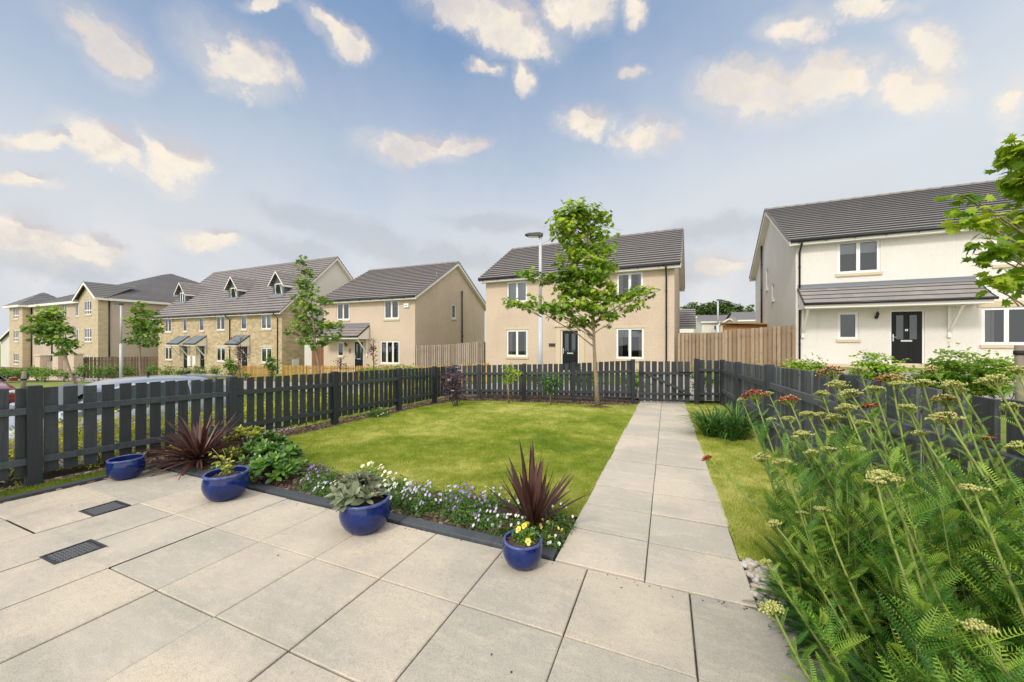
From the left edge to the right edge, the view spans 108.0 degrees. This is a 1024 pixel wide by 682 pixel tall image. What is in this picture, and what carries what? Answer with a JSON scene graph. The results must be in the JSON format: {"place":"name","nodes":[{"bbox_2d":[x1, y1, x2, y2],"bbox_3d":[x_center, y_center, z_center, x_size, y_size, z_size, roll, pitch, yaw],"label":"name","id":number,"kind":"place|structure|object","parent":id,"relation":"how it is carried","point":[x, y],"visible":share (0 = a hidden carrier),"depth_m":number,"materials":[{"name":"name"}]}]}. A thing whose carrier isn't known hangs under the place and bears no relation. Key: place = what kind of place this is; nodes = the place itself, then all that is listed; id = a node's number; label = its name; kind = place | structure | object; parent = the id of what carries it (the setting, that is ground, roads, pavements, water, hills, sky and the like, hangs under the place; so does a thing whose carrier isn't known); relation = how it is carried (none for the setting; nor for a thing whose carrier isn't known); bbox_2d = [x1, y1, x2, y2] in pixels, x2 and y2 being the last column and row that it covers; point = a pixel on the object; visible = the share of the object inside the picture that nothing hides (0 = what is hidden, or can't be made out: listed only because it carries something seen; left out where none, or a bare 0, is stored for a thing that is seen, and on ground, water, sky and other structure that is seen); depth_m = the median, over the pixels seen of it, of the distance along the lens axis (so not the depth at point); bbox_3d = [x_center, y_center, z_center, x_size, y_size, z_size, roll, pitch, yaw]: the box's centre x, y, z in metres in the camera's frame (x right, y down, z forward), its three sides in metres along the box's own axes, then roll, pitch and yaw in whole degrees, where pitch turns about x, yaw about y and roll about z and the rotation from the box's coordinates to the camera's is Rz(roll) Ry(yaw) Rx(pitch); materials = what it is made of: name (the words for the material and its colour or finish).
{"place":"outdoors","nodes":[
{"label":"outdoors","id":0,"kind":"place"},
{"bbox_2d":[0,375,17,403],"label":"parked car","id":1,"kind":"object","parent":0,"point":[5,385],"visible":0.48,"depth_m":13.04,"materials":[{"name":"red metal"}]},
{"bbox_2d":[14,421,297,485],"bbox_3d":[-7.869,2.238,6.469,4.500,0.149,7.900,0,0,23],"label":"parking bay","id":2,"kind":"object","parent":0,"point":[59,473],"visible":0.05,"depth_m":6.63,"materials":[{"name":"grey asphalt"}]},
{"bbox_2d":[0,371,231,487],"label":"parked car","id":3,"kind":"object","parent":2,"relation":"on","point":[187,375],"visible":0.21,"depth_m":7.07,"materials":[{"name":"silver metal"}]},
{"bbox_2d":[219,400,637,516],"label":"lawn","id":4,"kind":"structure","parent":0,"point":[480,451],"depth_m":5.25,"materials":[{"name":"green plant"}]},
{"bbox_2d":[175,449,575,548],"bbox_3d":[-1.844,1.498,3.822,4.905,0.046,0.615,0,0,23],"label":"mulch","id":5,"kind":"object","parent":4,"relation":"on","point":[285,481],"visible":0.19,"depth_m":3.75,"materials":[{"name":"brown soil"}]},
{"bbox_2d":[128,411,250,479],"bbox_3d":[-3.744,1.235,4.423,1.164,0.698,1.232,0,0,-27],"label":"cordyline","id":6,"kind":"object","parent":5,"relation":"on","point":[197,446],"visible":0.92,"depth_m":4.34,"materials":[{"name":"purple plant"}]},
{"bbox_2d":[219,425,269,457],"bbox_3d":[-3.381,1.285,4.744,0.571,0.460,0.584,0,0,23],"label":"variegated shrub","id":7,"kind":"object","parent":5,"relation":"on","point":[244,432],"visible":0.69,"depth_m":4.69,"materials":[{"name":"green plant"}]},
{"bbox_2d":[236,430,290,464],"bbox_3d":[-2.954,1.291,4.453,0.610,0.440,0.579,0,0,-14],"label":"skimmia shrub","id":8,"kind":"object","parent":5,"relation":"on","point":[261,440],"visible":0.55,"depth_m":4.40,"materials":[{"name":"green plant"}]},
{"bbox_2d":[245,440,311,483],"bbox_3d":[-2.555,1.296,4.066,0.666,0.422,0.673,0,0,-17],"label":"skimmia shrub","id":9,"kind":"object","parent":5,"relation":"on","point":[276,460],"visible":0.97,"depth_m":3.92,"materials":[{"name":"green plant"}]},
{"bbox_2d":[293,463,342,493],"bbox_3d":[-1.980,1.390,3.820,0.447,0.296,0.502,0,0,23],"label":"viola","id":10,"kind":"object","parent":5,"relation":"on","point":[313,480],"visible":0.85,"depth_m":3.76,"materials":[{"name":"green plant"}]},
{"bbox_2d":[354,461,397,491],"bbox_3d":[-1.327,1.353,3.573,0.425,0.366,0.459,0,0,23],"label":"viola","id":11,"kind":"object","parent":5,"relation":"on","point":[384,483],"visible":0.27,"depth_m":3.59,"materials":[{"name":"white plant"}]},
{"bbox_2d":[388,485,410,509],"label":"viola","id":12,"kind":"object","parent":5,"relation":"on","point":[396,499],"visible":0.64,"depth_m":3.38,"materials":[{"name":"green plant"}]},
{"bbox_2d":[394,480,445,518],"bbox_3d":[-0.812,1.387,3.309,0.450,0.285,0.450,0,0,-18],"label":"viola","id":13,"kind":"object","parent":5,"relation":"on","point":[422,506],"visible":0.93,"depth_m":3.24,"materials":[{"name":"green plant"}]},
{"bbox_2d":[435,485,465,512],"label":"viola","id":14,"kind":"object","parent":5,"relation":"on","point":[446,495],"visible":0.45,"depth_m":3.32,"materials":[{"name":"green plant"}]},
{"bbox_2d":[436,483,493,529],"bbox_3d":[-0.385,1.377,3.147,0.443,0.314,0.502,0,0,23],"label":"viola","id":15,"kind":"object","parent":5,"relation":"on","point":[470,509],"visible":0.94,"depth_m":3.09,"materials":[{"name":"green plant"}]},
{"bbox_2d":[472,504,510,535],"bbox_3d":[-0.166,1.414,2.950,0.362,0.219,0.312,0,0,23],"label":"viola","id":16,"kind":"object","parent":5,"relation":"on","point":[492,523],"visible":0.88,"depth_m":2.91,"materials":[{"name":"green plant"}]},
{"bbox_2d":[474,484,511,519],"bbox_3d":[-0.177,1.398,3.228,0.354,0.280,0.362,0,0,23],"label":"viola","id":17,"kind":"object","parent":5,"relation":"on","point":[497,504],"visible":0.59,"depth_m":3.20,"materials":[{"name":"green plant"}]},
{"bbox_2d":[499,512,533,536],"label":"viola","id":18,"kind":"object","parent":5,"relation":"on","point":[510,528],"visible":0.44,"depth_m":2.87,"materials":[{"name":"green plant"}]},
{"bbox_2d":[482,439,587,534],"bbox_3d":[0.164,1.150,2.928,0.865,0.739,0.719,0,0,-44],"label":"cordyline","id":19,"kind":"object","parent":5,"relation":"on","point":[536,504],"visible":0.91,"depth_m":2.84,"materials":[{"name":"purple plant"}]},
{"bbox_2d":[535,518,567,549],"bbox_3d":[0.284,1.437,2.785,0.273,0.182,0.266,0,0,23],"label":"viola","id":20,"kind":"object","parent":5,"relation":"on","point":[547,531],"visible":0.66,"depth_m":2.77,"materials":[{"name":"green plant"}]},
{"bbox_2d":[542,501,576,536],"bbox_3d":[0.381,1.407,2.960,0.280,0.246,0.293,0,0,23],"label":"viola","id":21,"kind":"object","parent":5,"relation":"on","point":[559,519],"visible":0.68,"depth_m":2.94,"materials":[{"name":"green plant"}]},
{"bbox_2d":[440,364,468,405],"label":"elder shrub","id":22,"kind":"object","parent":4,"relation":"on","point":[455,386],"visible":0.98,"depth_m":9.20,"materials":[{"name":"purple plant"}]},
{"bbox_2d":[498,363,522,403],"bbox_3d":[-0.011,1.164,9.747,0.611,1.193,0.613,0,0,23],"label":"sapling","id":23,"kind":"object","parent":4,"relation":"on","point":[508,370],"visible":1,"depth_m":9.76,"materials":[{"name":"green plant"}]},
{"bbox_2d":[540,373,564,404],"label":"camellia shrub","id":24,"kind":"object","parent":4,"relation":"on","point":[551,383],"visible":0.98,"depth_m":9.41,"materials":[{"name":"green plant"}]},
{"bbox_2d":[501,196,660,405],"bbox_3d":[1.738,-0.918,9.566,4.039,5.387,1.728,0,0,10],"label":"maple tree","id":25,"kind":"object","parent":4,"relation":"on","point":[571,289],"visible":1,"depth_m":9.31,"materials":[{"name":"green plant"}]},
{"bbox_2d":[0,468,862,681],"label":"patio","id":26,"kind":"structure","parent":0,"point":[232,596],"depth_m":2.02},
{"bbox_2d":[40,539,106,564],"bbox_3d":[-3.014,1.462,2.557,0.230,0.034,0.245,0,0,23],"label":"drain cover","id":27,"kind":"object","parent":26,"relation":"in","point":[72,552],"visible":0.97,"depth_m":2.55,"materials":[{"name":"metal"}]},
{"bbox_2d":[79,500,130,517],"bbox_3d":[-3.552,1.472,3.243,0.250,0.034,0.240,0,0,23],"label":"drain cover","id":28,"kind":"object","parent":26,"relation":"in","point":[101,509],"visible":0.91,"depth_m":3.24,"materials":[{"name":"metal"}]},
{"bbox_2d":[105,454,145,480],"bbox_3d":[-4.156,1.364,4.004,0.309,0.215,0.309,0,0,14],"label":"plant pot","id":29,"kind":"object","parent":26,"relation":"on","point":[120,468],"visible":1,"depth_m":3.92,"materials":[{"name":"ceramic"}]},
{"bbox_2d":[201,465,249,501],"bbox_3d":[-2.691,1.351,3.502,0.371,0.245,0.371,0,0,7],"label":"plant pot","id":30,"kind":"object","parent":26,"relation":"on","point":[217,487],"visible":0.81,"depth_m":3.39,"materials":[{"name":"ceramic"}]},
{"bbox_2d":[206,448,235,475],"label":"seedling","id":31,"kind":"object","parent":30,"relation":"in","point":[225,467],"visible":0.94,"depth_m":3.46,"materials":[{"name":"yellow plant"}]},
{"bbox_2d":[339,491,390,535],"bbox_3d":[-1.154,1.353,2.928,0.385,0.245,0.385,0,0,-15],"label":"plant pot","id":32,"kind":"object","parent":26,"relation":"on","point":[364,518],"visible":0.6,"depth_m":2.78,"materials":[{"name":"ceramic"}]},
{"bbox_2d":[324,469,388,512],"bbox_3d":[-1.213,1.163,2.922,0.451,0.285,0.491,0,0,23],"label":"hellebore","id":33,"kind":"object","parent":32,"relation":"in","point":[349,491],"visible":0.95,"depth_m":2.85,"materials":[{"name":"green plant"}]},
{"bbox_2d":[503,529,542,570],"bbox_3d":[0.071,1.390,2.462,0.268,0.172,0.268,0,0,39],"label":"plant pot","id":34,"kind":"object","parent":26,"relation":"on","point":[522,557],"visible":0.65,"depth_m":2.36,"materials":[{"name":"ceramic"}]},
{"bbox_2d":[510,522,540,545],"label":"viola","id":35,"kind":"object","parent":34,"relation":"in","point":[525,537],"visible":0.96,"depth_m":2.45,"materials":[{"name":"green plant"}]},
{"bbox_2d":[0,343,1005,560],"bbox_3d":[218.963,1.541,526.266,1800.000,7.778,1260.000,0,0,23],"label":"ground","id":36,"kind":"structure","parent":0,"point":[16,384],"depth_m":11.44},
{"bbox_2d":[0,329,8,366],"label":"detached house","id":37,"kind":"structure","parent":36,"relation":"on","point":[4,339],"depth_m":64.28,"materials":[{"name":"paint"}]},
{"bbox_2d":[27,367,64,381],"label":"street shrub","id":38,"kind":"object","parent":36,"relation":"on","point":[43,373],"visible":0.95,"depth_m":25.41,"materials":[{"name":"green plant"}]},
{"bbox_2d":[19,305,84,383],"bbox_3d":[-21.533,0.462,17.428,2.952,4.363,1.826,0,0,23],"label":"street tree","id":39,"kind":"object","parent":36,"relation":"on","point":[47,327],"visible":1,"depth_m":17.19,"materials":[{"name":"green plant"}]},
{"bbox_2d":[68,353,84,378],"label":"boundary pier","id":40,"kind":"structure","parent":36,"relation":"on","point":[74,360],"depth_m":28.76,"materials":[{"name":"stone"}]},
{"bbox_2d":[3,274,198,377],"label":"apartment block","id":41,"kind":"structure","parent":36,"relation":"on","point":[92,309],"depth_m":39.31,"materials":[{"name":"brick"}]},
{"bbox_2d":[83,356,156,377],"bbox_3d":[-33.027,2.254,31.080,0.134,1.935,4.949,0,0,37],"label":"timber fence","id":42,"kind":"object","parent":36,"relation":"on","point":[145,361],"visible":0.39,"depth_m":31.06,"materials":[{"name":"brown wood"}]},
{"bbox_2d":[120,301,167,375],"bbox_3d":[-22.807,0.115,23.013,2.868,5.158,1.929,0,0,23],"label":"street tree","id":43,"kind":"object","parent":36,"relation":"on","point":[144,328],"visible":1,"depth_m":22.81,"materials":[{"name":"green plant"}]},
{"bbox_2d":[0,377,437,488],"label":"privet hedge","id":44,"kind":"object","parent":36,"relation":"on","point":[80,443],"visible":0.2,"depth_m":4.98,"materials":[{"name":"green plant"}]},
{"bbox_2d":[0,365,456,487],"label":"picket fence","id":45,"kind":"object","parent":36,"relation":"on","point":[36,410],"visible":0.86,"depth_m":4.71,"materials":[{"name":"grey wood"}]},
{"bbox_2d":[0,397,462,503],"bbox_3d":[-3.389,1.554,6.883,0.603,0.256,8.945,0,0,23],"label":"mulch","id":46,"kind":"object","parent":36,"relation":"on","point":[302,429],"visible":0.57,"depth_m":6.42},
{"bbox_2d":[0,465,154,501],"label":"timber edging","id":47,"kind":"object","parent":46,"relation":"on","point":[53,488],"visible":0.36,"depth_m":3.66,"materials":[{"name":"wood"}]},
{"bbox_2d":[151,256,352,374],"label":"terraced houses","id":48,"kind":"structure","parent":36,"relation":"on","point":[205,320],"depth_m":31.87,"materials":[{"name":"yellow stone"}]},
{"bbox_2d":[230,365,273,380],"bbox_3d":[-16.043,2.008,22.876,4.002,1.116,0.134,0,0,23],"label":"picket fence","id":49,"kind":"object","parent":36,"relation":"on","point":[249,369],"visible":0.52,"depth_m":22.69,"materials":[{"name":"yellow wood"}]},
{"bbox_2d":[304,339,323,372],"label":"garden wall","id":50,"kind":"structure","parent":36,"relation":"on","point":[309,357],"depth_m":27.23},
{"bbox_2d":[282,255,347,394],"bbox_3d":[-8.288,-0.603,15.583,2.570,5.959,1.445,0,0,23],"label":"street tree","id":51,"kind":"object","parent":36,"relation":"on","point":[307,332],"visible":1,"depth_m":15.48,"materials":[{"name":"green plant"}]},
{"bbox_2d":[153,462,556,561],"bbox_3d":[-1.970,1.506,3.504,4.910,0.095,0.100,0,0,23],"label":"timber edging","id":52,"kind":"object","parent":36,"relation":"on","point":[494,541],"visible":0.49,"depth_m":3.01,"materials":[{"name":"grey wood"}]},
{"bbox_2d":[282,363,488,383],"bbox_3d":[-7.216,1.701,19.230,13.304,1.464,0.134,0,0,22],"label":"picket fence","id":53,"kind":"object","parent":36,"relation":"on","point":[298,368],"visible":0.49,"depth_m":20.39,"materials":[{"name":"wood"}]},
{"bbox_2d":[313,261,485,373],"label":"detached house","id":54,"kind":"structure","parent":36,"relation":"on","point":[398,314],"depth_m":25.02,"materials":[{"name":"paint"}]},
{"bbox_2d":[355,342,362,371],"bbox_3d":[-10.219,1.057,24.820,0.732,1.986,0.099,0,0,23],"label":"door","id":55,"kind":"structure","parent":54,"relation":"in","point":[358,349],"depth_m":24.84,"materials":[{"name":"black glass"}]},
{"bbox_2d":[379,341,399,365],"bbox_3d":[-7.793,0.778,23.817,1.650,1.575,0.245,0,0,23],"label":"window","id":56,"kind":"structure","parent":54,"relation":"in","point":[384,344],"depth_m":23.85,"materials":[{"name":"plastic"}]},
{"bbox_2d":[383,300,399,320],"bbox_3d":[-7.670,-1.948,23.768,1.300,1.305,0.245,0,0,23],"label":"window","id":57,"kind":"structure","parent":54,"relation":"in","point":[386,303],"depth_m":23.74,"materials":[{"name":"plastic"}]},
{"bbox_2d":[416,341,484,372],"bbox_3d":[-3.718,1.114,21.972,4.756,2.217,0.134,0,0,24],"label":"timber fence","id":58,"kind":"object","parent":36,"relation":"on","point":[440,355],"visible":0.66,"depth_m":21.86,"materials":[{"name":"beige wood"}]},
{"bbox_2d":[457,359,634,404],"bbox_3d":[0.865,1.224,10.454,5.007,1.450,0.122,0,0,8],"label":"picket fence","id":59,"kind":"object","parent":36,"relation":"on","point":[575,373],"visible":0.79,"depth_m":10.40,"materials":[{"name":"grey wood"}]},
{"bbox_2d":[478,228,684,373],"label":"detached house","id":60,"kind":"structure","parent":36,"relation":"on","point":[655,259],"depth_m":18.79,"materials":[{"name":"paint"}]},
{"bbox_2d":[505,330,527,358],"bbox_3d":[0.292,0.173,19.937,1.340,1.545,0.245,0,0,26],"label":"window","id":61,"kind":"structure","parent":60,"relation":"in","point":[509,332],"depth_m":19.91,"materials":[{"name":"plastic"}]},
{"bbox_2d":[507,281,527,302],"bbox_3d":[0.284,-2.573,19.921,1.300,1.235,0.210,0,0,26],"label":"window","id":62,"kind":"structure","parent":60,"relation":"in","point":[518,289],"depth_m":19.97,"materials":[{"name":"plastic"}]},
{"bbox_2d":[563,331,577,369],"bbox_3d":[2.915,0.477,18.645,0.802,1.966,0.099,0,0,26],"label":"door","id":63,"kind":"structure","parent":60,"relation":"in","point":[570,339],"depth_m":18.64,"materials":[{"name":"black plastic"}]},
{"bbox_2d":[616,272,643,299],"bbox_3d":[5.521,-2.548,17.405,1.280,1.285,0.245,0,0,26],"label":"window","id":64,"kind":"structure","parent":60,"relation":"in","point":[640,274],"depth_m":17.39,"materials":[{"name":"plastic"}]},
{"bbox_2d":[615,328,644,361],"bbox_3d":[5.526,0.163,17.403,1.350,1.565,0.245,0,0,26],"label":"window","id":65,"kind":"structure","parent":60,"relation":"in","point":[620,332],"depth_m":17.39,"materials":[{"name":"plastic"}]},
{"bbox_2d":[459,392,728,410],"bbox_3d":[1.845,1.725,10.551,7.600,0.058,2.300,0,0,23],"label":"soil strip","id":66,"kind":"object","parent":36,"relation":"on","point":[473,395],"visible":0.13,"depth_m":11.12,"materials":[{"name":"brown soil"}]},
{"bbox_2d":[465,393,636,409],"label":"mulch","id":67,"kind":"object","parent":66,"relation":"on","point":[563,400],"visible":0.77,"depth_m":10.57,"materials":[{"name":"brown soil"}]},
{"bbox_2d":[680,309,695,333],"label":"outbuilding","id":68,"kind":"structure","parent":36,"relation":"on","point":[687,318],"depth_m":24.32,"materials":[{"name":"grey tile"}]},
{"bbox_2d":[677,332,723,371],"bbox_3d":[8.297,0.597,16.377,1.890,1.995,0.133,0,0,12],"label":"timber fence","id":69,"kind":"object","parent":36,"relation":"on","point":[699,346],"visible":0.67,"depth_m":16.34,"materials":[{"name":"beige wood"}]},
{"bbox_2d":[697,302,720,314],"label":"distant tree","id":70,"kind":"object","parent":36,"relation":"on","point":[708,310],"visible":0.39,"depth_m":97.53,"materials":[{"name":"green plant"}]},
{"bbox_2d":[694,359,724,405],"bbox_3d":[5.255,1.218,9.890,0.751,1.495,0.102,0,0,6],"label":"picket fence","id":71,"kind":"object","parent":36,"relation":"on","point":[700,393],"visible":0.84,"depth_m":9.89,"materials":[{"name":"grey wood"}]},
{"bbox_2d":[694,315,727,332],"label":"distant house","id":72,"kind":"structure","parent":36,"relation":"on","point":[706,323],"depth_m":66.21,"materials":[{"name":"paint"}]},
{"bbox_2d":[726,312,754,322],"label":"distant house","id":73,"kind":"structure","parent":36,"relation":"on","point":[742,317],"depth_m":59.19,"materials":[{"name":"plastic"}]},
{"bbox_2d":[720,322,766,360],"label":"garden shed","id":74,"kind":"structure","parent":36,"relation":"on","point":[731,325],"depth_m":21.50,"materials":[{"name":"brown wood"}]},
{"bbox_2d":[724,325,795,366],"bbox_3d":[10.532,0.370,15.839,2.701,2.070,0.134,0,0,15],"label":"timber fence","id":75,"kind":"object","parent":36,"relation":"on","point":[768,345],"visible":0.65,"depth_m":15.76,"materials":[{"name":"beige wood"}]},
{"bbox_2d":[796,353,827,372],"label":"beech shrub","id":76,"kind":"object","parent":36,"relation":"on","point":[817,364],"visible":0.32,"depth_m":9.29,"materials":[{"name":"green plant"}]},
{"bbox_2d":[722,361,1023,586],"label":"picket fence","id":77,"kind":"object","parent":36,"relation":"on","point":[740,378],"visible":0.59,"depth_m":2.87,"materials":[{"name":"grey wood"}]},
{"bbox_2d":[845,350,918,406],"bbox_3d":[8.088,0.899,8.205,1.244,1.456,0.939,0,0,23],"label":"beech shrub","id":78,"kind":"object","parent":36,"relation":"on","point":[874,367],"visible":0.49,"depth_m":8.15,"materials":[{"name":"green plant"}]},
{"bbox_2d":[749,179,1023,367],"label":"detached house","id":79,"kind":"structure","parent":36,"relation":"on","point":[838,282],"depth_m":14.53,"materials":[{"name":"paint"}]},
{"bbox_2d":[836,312,860,341],"bbox_3d":[13.382,-0.553,14.816,0.750,1.195,0.150,0,0,25],"label":"window","id":80,"kind":"structure","parent":79,"relation":"in","point":[840,339],"depth_m":14.77,"materials":[{"name":"plastic"}]},
{"bbox_2d":[836,240,882,276],"bbox_3d":[13.685,-3.273,14.709,1.410,1.395,0.210,0,0,25],"label":"window","id":81,"kind":"structure","parent":79,"relation":"in","point":[858,247],"depth_m":14.70,"materials":[{"name":"plastic"}]},
{"bbox_2d":[891,311,921,362],"bbox_3d":[14.976,-0.143,14.115,0.862,1.946,0.099,0,0,25],"label":"door","id":82,"kind":"structure","parent":79,"relation":"in","point":[906,327],"depth_m":14.12,"materials":[{"name":"black plastic"}]},
{"bbox_2d":[980,307,1023,347],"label":"window","id":83,"kind":"structure","parent":79,"relation":"in","point":[987,313],"depth_m":13.17,"materials":[{"name":"plastic"}]},
{"bbox_2d":[916,343,996,399],"bbox_3d":[8.972,0.771,7.567,1.022,1.520,1.115,0,0,-29],"label":"beech shrub","id":84,"kind":"object","parent":36,"relation":"on","point":[960,368],"visible":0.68,"depth_m":7.43,"materials":[{"name":"green plant"}]},
{"bbox_2d":[933,133,1023,306],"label":"maple tree","id":85,"kind":"object","parent":36,"relation":"on","point":[1010,158],"visible":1,"depth_m":5.00,"materials":[{"name":"green plant"}]},
{"bbox_2d":[956,374,1010,405],"bbox_3d":[9.277,1.039,7.419,0.810,0.906,0.633,0,0,23],"label":"beech shrub","id":86,"kind":"object","parent":36,"relation":"on","point":[976,390],"visible":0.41,"depth_m":7.32,"materials":[{"name":"green plant"}]},
{"bbox_2d":[968,350,1014,414],"bbox_3d":[9.536,0.813,7.185,0.876,1.293,0.937,0,0,23],"label":"beech shrub","id":87,"kind":"object","parent":36,"relation":"on","point":[1002,363],"visible":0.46,"depth_m":7.13,"materials":[{"name":"green plant"}]},
{"bbox_2d":[1013,345,1023,400],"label":"tree stake","id":88,"kind":"object","parent":36,"relation":"on","point":[1018,352],"visible":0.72,"depth_m":5.18,"materials":[{"name":"wood"}]},
{"bbox_2d":[6,378,1014,400],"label":"pavement","id":89,"kind":"structure","parent":0,"point":[245,386],"depth_m":13.60,"materials":[{"name":"grey concrete"}]},
{"bbox_2d":[115,302,123,377],"bbox_3d":[-25.444,0.186,24.085,0.642,5.333,0.260,0,0,23],"label":"street lamp","id":90,"kind":"object","parent":89,"relation":"on","point":[120,357],"visible":0.94,"depth_m":23.95,"materials":[{"name":"silver metal"}]},
{"bbox_2d":[525,232,542,387],"bbox_3d":[0.783,-0.933,13.205,0.642,5.812,0.260,0,0,1],"label":"street lamp","id":91,"kind":"object","parent":89,"relation":"on","point":[539,235],"visible":0.82,"depth_m":13.15,"materials":[{"name":"silver metal"}]},
{"bbox_2d":[0,0,1023,344],"label":"sky","id":92,"kind":"structure","parent":0,"point":[193,140],"materials":[{"name":"blue"}]},
{"bbox_2d":[555,400,757,609],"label":"garden path","id":93,"kind":"structure","parent":0,"point":[691,548],"depth_m":3.12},
{"bbox_2d":[636,361,693,401],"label":"garden gate","id":94,"kind":"structure","parent":93,"relation":"on","point":[667,373],"depth_m":10.04,"materials":[{"name":"black wood"}]},
{"bbox_2d":[686,404,843,565],"bbox_3d":[3.549,1.603,6.159,0.898,0.211,8.300,0,0,23],"label":"lawn strip","id":95,"kind":"object","parent":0,"point":[757,546],"visible":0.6,"depth_m":3.23,"materials":[{"name":"green plant"}]},
{"bbox_2d":[673,397,766,441],"bbox_3d":[3.496,1.253,6.128,1.551,0.710,1.631,0,0,-35],"label":"daylily","id":96,"kind":"object","parent":95,"relation":"on","point":[736,427],"visible":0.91,"depth_m":6.04,"materials":[{"name":"green plant"}]},
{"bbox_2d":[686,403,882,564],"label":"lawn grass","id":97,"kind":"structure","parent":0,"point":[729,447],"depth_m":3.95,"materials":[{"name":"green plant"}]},
{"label":"border soil","id":98,"kind":"structure","parent":0,"visible":0},
{"bbox_2d":[740,558,834,620],"bbox_3d":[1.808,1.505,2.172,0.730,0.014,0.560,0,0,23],"label":"pebble bed","id":99,"kind":"object","parent":98,"relation":"on","point":[749,580],"visible":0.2,"depth_m":2.34,"materials":[{"name":"grey stone"}]},
{"bbox_2d":[701,365,958,680],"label":"yarrow","id":100,"kind":"object","parent":98,"relation":"on","point":[793,560],"visible":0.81,"depth_m":1.85,"materials":[{"name":"green plant"}]},
{"bbox_2d":[750,366,1023,681],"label":"yarrow","id":101,"kind":"object","parent":98,"relation":"on","point":[913,524],"visible":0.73,"depth_m":1.58,"materials":[{"name":"green plant"}]},
{"bbox_2d":[757,468,1023,681],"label":"yarrow","id":102,"kind":"object","parent":98,"relation":"on","point":[930,637],"visible":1,"depth_m":1.21,"materials":[{"name":"green plant"}]},
{"bbox_2d":[867,365,1023,681],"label":"yarrow","id":103,"kind":"object","parent":98,"relation":"on","point":[959,388],"visible":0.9,"depth_m":1.38,"materials":[{"name":"green plant"}]},
{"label":"lawn edge","id":104,"kind":"structure","parent":0,"visible":0},
{"bbox_2d":[0,464,149,497],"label":"lawn grass","id":105,"kind":"structure","parent":104,"relation":"on","point":[22,489],"depth_m":3.76,"materials":[{"name":"green plant"}]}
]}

